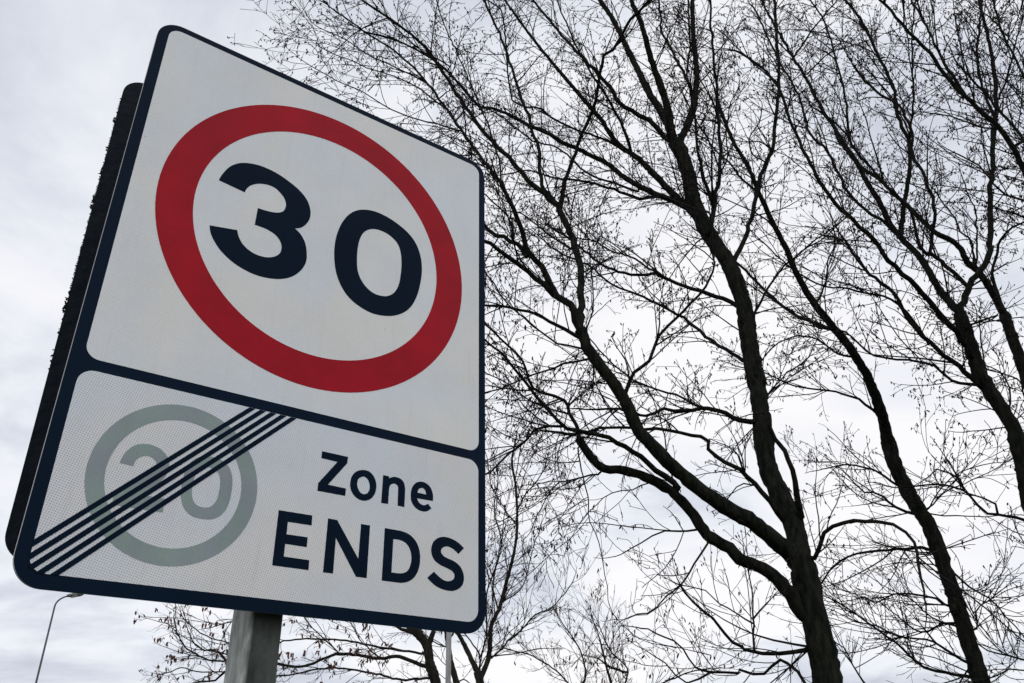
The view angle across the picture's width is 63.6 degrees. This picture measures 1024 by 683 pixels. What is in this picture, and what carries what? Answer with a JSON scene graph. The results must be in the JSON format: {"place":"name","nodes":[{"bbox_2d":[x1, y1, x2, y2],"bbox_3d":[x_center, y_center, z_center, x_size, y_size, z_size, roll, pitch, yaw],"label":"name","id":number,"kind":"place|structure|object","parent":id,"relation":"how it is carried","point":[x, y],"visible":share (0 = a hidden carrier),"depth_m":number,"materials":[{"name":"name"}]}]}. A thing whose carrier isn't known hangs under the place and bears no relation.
{"place":"outdoors","nodes":[
{"label":"outdoors","id":0,"kind":"place"},
{"bbox_2d":[0,0,1023,682],"label":"sky","id":1,"kind":"structure","parent":0,"point":[66,66],"materials":[{"name":"white"}]},
{"label":"ground","id":2,"kind":"structure","parent":0,"visible":0},
{"bbox_2d":[35,593,83,682],"bbox_3d":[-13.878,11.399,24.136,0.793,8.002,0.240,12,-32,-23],"label":"street lamp","id":3,"kind":"object","parent":2,"relation":"on","point":[72,595],"visible":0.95,"depth_m":25.42,"materials":[{"name":"grey metal"}]},
{"bbox_2d":[5,25,485,682],"bbox_3d":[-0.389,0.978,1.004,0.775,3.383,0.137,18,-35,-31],"label":"road sign","id":4,"kind":"object","parent":2,"relation":"on","point":[261,409],"visible":1,"depth_m":1.44,"materials":[{"name":"metal"}]},
{"bbox_2d":[133,603,441,682],"bbox_3d":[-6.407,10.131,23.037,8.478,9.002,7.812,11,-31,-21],"label":"tree","id":5,"kind":"object","parent":2,"relation":"on","point":[424,653],"visible":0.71,"depth_m":23.04,"materials":[{"name":"grey plant"}]},
{"bbox_2d":[384,627,493,682],"bbox_3d":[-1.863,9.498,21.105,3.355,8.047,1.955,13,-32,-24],"label":"tree","id":6,"kind":"object","parent":2,"relation":"on","point":[454,675],"visible":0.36,"depth_m":21.57,"materials":[{"name":"grey plant"}]},
{"bbox_2d":[445,632,451,682],"bbox_3d":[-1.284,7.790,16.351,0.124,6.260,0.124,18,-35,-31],"label":"pale pole","id":7,"kind":"object","parent":2,"relation":"on","point":[448,658],"visible":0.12,"depth_m":17.01,"materials":[{"name":"grey metal"}]},
{"bbox_2d":[455,363,605,682],"bbox_3d":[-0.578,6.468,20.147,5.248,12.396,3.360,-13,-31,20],"label":"tree","id":8,"kind":"object","parent":2,"relation":"on","point":[479,674],"visible":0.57,"depth_m":20.02,"materials":[{"name":"grey plant"}]},
{"bbox_2d":[455,563,756,682],"bbox_3d":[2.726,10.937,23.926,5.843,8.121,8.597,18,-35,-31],"label":"tree","id":9,"kind":"object","parent":2,"relation":"on","point":[605,663],"visible":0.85,"depth_m":24.07,"materials":[{"name":"grey plant"}]},
{"bbox_2d":[227,0,1023,682],"bbox_3d":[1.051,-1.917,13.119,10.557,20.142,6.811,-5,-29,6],"label":"tree","id":10,"kind":"object","parent":2,"relation":"on","point":[803,596],"visible":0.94,"depth_m":11.81,"materials":[{"name":"black plant"}]},
{"bbox_2d":[653,0,1023,682],"bbox_3d":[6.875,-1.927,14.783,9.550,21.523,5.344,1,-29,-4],"label":"tree","id":11,"kind":"object","parent":2,"relation":"on","point":[977,376],"visible":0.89,"depth_m":14.41,"materials":[{"name":"black plant"}]},
{"bbox_2d":[653,29,1023,682],"bbox_3d":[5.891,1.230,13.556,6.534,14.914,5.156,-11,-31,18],"label":"tree","id":12,"kind":"object","parent":2,"relation":"on","point":[924,517],"visible":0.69,"depth_m":13.63,"materials":[{"name":"black plant"}]},
{"bbox_2d":[811,0,1023,340],"bbox_3d":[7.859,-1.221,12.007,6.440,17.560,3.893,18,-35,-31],"label":"tree","id":13,"kind":"object","parent":2,"relation":"on","point":[957,88],"visible":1,"depth_m":12.73,"materials":[{"name":"black plant"}]},
{"bbox_2d":[814,77,1023,466],"bbox_3d":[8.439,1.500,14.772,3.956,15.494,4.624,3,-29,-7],"label":"tree","id":14,"kind":"object","parent":2,"relation":"on","point":[1015,345],"visible":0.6,"depth_m":15.79,"materials":[{"name":"black plant"}]}
]}

